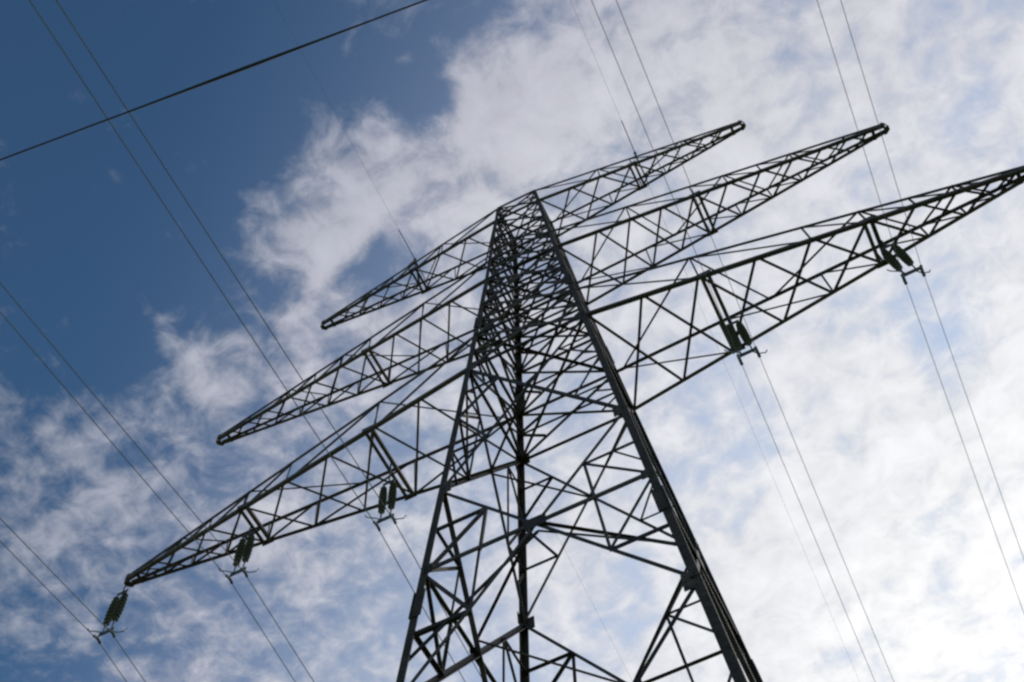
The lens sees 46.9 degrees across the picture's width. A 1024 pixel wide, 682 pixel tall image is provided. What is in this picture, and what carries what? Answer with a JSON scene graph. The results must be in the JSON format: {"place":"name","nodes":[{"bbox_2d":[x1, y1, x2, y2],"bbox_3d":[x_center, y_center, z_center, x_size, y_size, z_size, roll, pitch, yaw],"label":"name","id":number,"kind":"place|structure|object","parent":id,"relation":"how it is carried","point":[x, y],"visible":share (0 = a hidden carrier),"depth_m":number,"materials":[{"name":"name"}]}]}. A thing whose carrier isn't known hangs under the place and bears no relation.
{"place":"outdoors","nodes":[
{"label":"outdoors","id":0,"kind":"place"},
{"bbox_2d":[0,0,427,160],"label":"overhead cable","id":1,"kind":"object","parent":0,"point":[246,67],"visible":1,"depth_m":9.88,"materials":[{"name":"black metal"}]},
{"bbox_2d":[0,0,1023,681],"label":"sky","id":2,"kind":"structure","parent":0,"point":[454,111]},
{"bbox_3d":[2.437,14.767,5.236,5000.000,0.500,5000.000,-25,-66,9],"label":"ground","id":3,"kind":"structure","parent":0,"visible":0},
{"bbox_2d":[124,120,1023,681],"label":"transmission tower","id":4,"kind":"structure","parent":3,"relation":"on","point":[696,576],"depth_m":34.21,"materials":[{"name":"metal"}]},
{"bbox_2d":[87,584,128,643],"bbox_3d":[-11.730,7.947,34.927,1.089,2.552,0.422,-18,-66,6],"label":"insulator string","id":5,"kind":"object","parent":4,"relation":"hanging from","point":[115,609],"visible":0.99,"depth_m":34.71,"materials":[{"name":"glass"}]},
{"bbox_2d":[0,541,126,681],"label":"conductor wire","id":6,"kind":"object","parent":5,"relation":"hanging from","point":[64,606],"visible":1,"depth_m":32.98,"materials":[{"name":"metal"}]},
{"bbox_2d":[0,518,145,681],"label":"conductor wire","id":7,"kind":"object","parent":5,"relation":"hanging from","point":[73,594],"visible":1,"depth_m":32.88,"materials":[{"name":"metal"}]},
{"bbox_2d":[218,527,258,583],"bbox_3d":[-7.787,6.115,34.250,1.089,2.452,0.422,-18,-66,6],"label":"insulator string","id":8,"kind":"object","parent":4,"relation":"hanging from","point":[243,550],"visible":1,"depth_m":34.06,"materials":[{"name":"glass"}]},
{"bbox_2d":[0,312,295,681],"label":"conductor wire","id":9,"kind":"object","parent":8,"relation":"hanging from","point":[148,485],"visible":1,"depth_m":31.22,"materials":[{"name":"metal"}]},
{"bbox_2d":[0,283,313,681],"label":"conductor wire","id":10,"kind":"object","parent":8,"relation":"hanging from","point":[157,470],"visible":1,"depth_m":30.97,"materials":[{"name":"metal"}]},
{"bbox_2d":[364,463,406,531],"bbox_3d":[-3.490,4.266,33.212,1.089,3.122,0.422,-18,-66,6],"label":"insulator string","id":11,"kind":"object","parent":4,"relation":"hanging from","point":[392,495],"visible":0.98,"depth_m":32.73,"materials":[{"name":"glass"}]},
{"bbox_2d":[29,0,464,681],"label":"conductor wire","id":12,"kind":"object","parent":11,"relation":"hanging from","point":[227,300],"visible":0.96,"depth_m":28.08,"materials":[{"name":"metal"}]},
{"bbox_2d":[56,0,480,676],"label":"conductor wire","id":13,"kind":"object","parent":11,"relation":"hanging from","point":[250,300],"visible":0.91,"depth_m":28.06,"materials":[{"name":"metal"}]},
{"bbox_2d":[277,7,628,673],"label":"earth wire","id":14,"kind":"object","parent":4,"relation":"attached to","point":[433,295],"visible":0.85,"depth_m":49.31,"materials":[{"name":"metal"}]},
{"bbox_2d":[571,2,857,676],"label":"earth wire","id":15,"kind":"object","parent":4,"relation":"attached to","point":[699,304],"visible":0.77,"depth_m":49.87,"materials":[{"name":"metal"}]},
{"bbox_2d":[724,311,767,365],"bbox_3d":[6.040,-0.207,31.666,1.089,2.922,0.422,-18,-66,6],"label":"insulator string","id":16,"kind":"object","parent":4,"relation":"hanging from","point":[743,333],"visible":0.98,"depth_m":31.23,"materials":[{"name":"glass"}]},
{"bbox_2d":[591,0,874,680],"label":"conductor wire","id":17,"kind":"object","parent":16,"relation":"hanging from","point":[725,324],"visible":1,"depth_m":29.71,"materials":[{"name":"metal"}]},
{"bbox_2d":[616,0,893,681],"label":"conductor wire","id":18,"kind":"object","parent":16,"relation":"hanging from","point":[746,324],"visible":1,"depth_m":29.74,"materials":[{"name":"metal"}]},
{"bbox_2d":[880,240,930,284],"bbox_3d":[10.155,-2.197,31.117,1.089,2.572,0.422,-18,-66,6],"label":"insulator string","id":19,"kind":"object","parent":4,"relation":"hanging from","point":[893,261],"visible":0.94,"depth_m":30.85,"materials":[{"name":"glass"}]},
{"bbox_2d":[817,0,1023,612],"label":"conductor wire","id":20,"kind":"object","parent":19,"relation":"hanging from","point":[911,298],"visible":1,"depth_m":30.19,"materials":[{"name":"metal"}]},
{"bbox_2d":[840,0,1023,558],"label":"conductor wire","id":21,"kind":"object","parent":19,"relation":"hanging from","point":[922,270],"visible":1,"depth_m":29.86,"materials":[{"name":"metal"}]}
]}

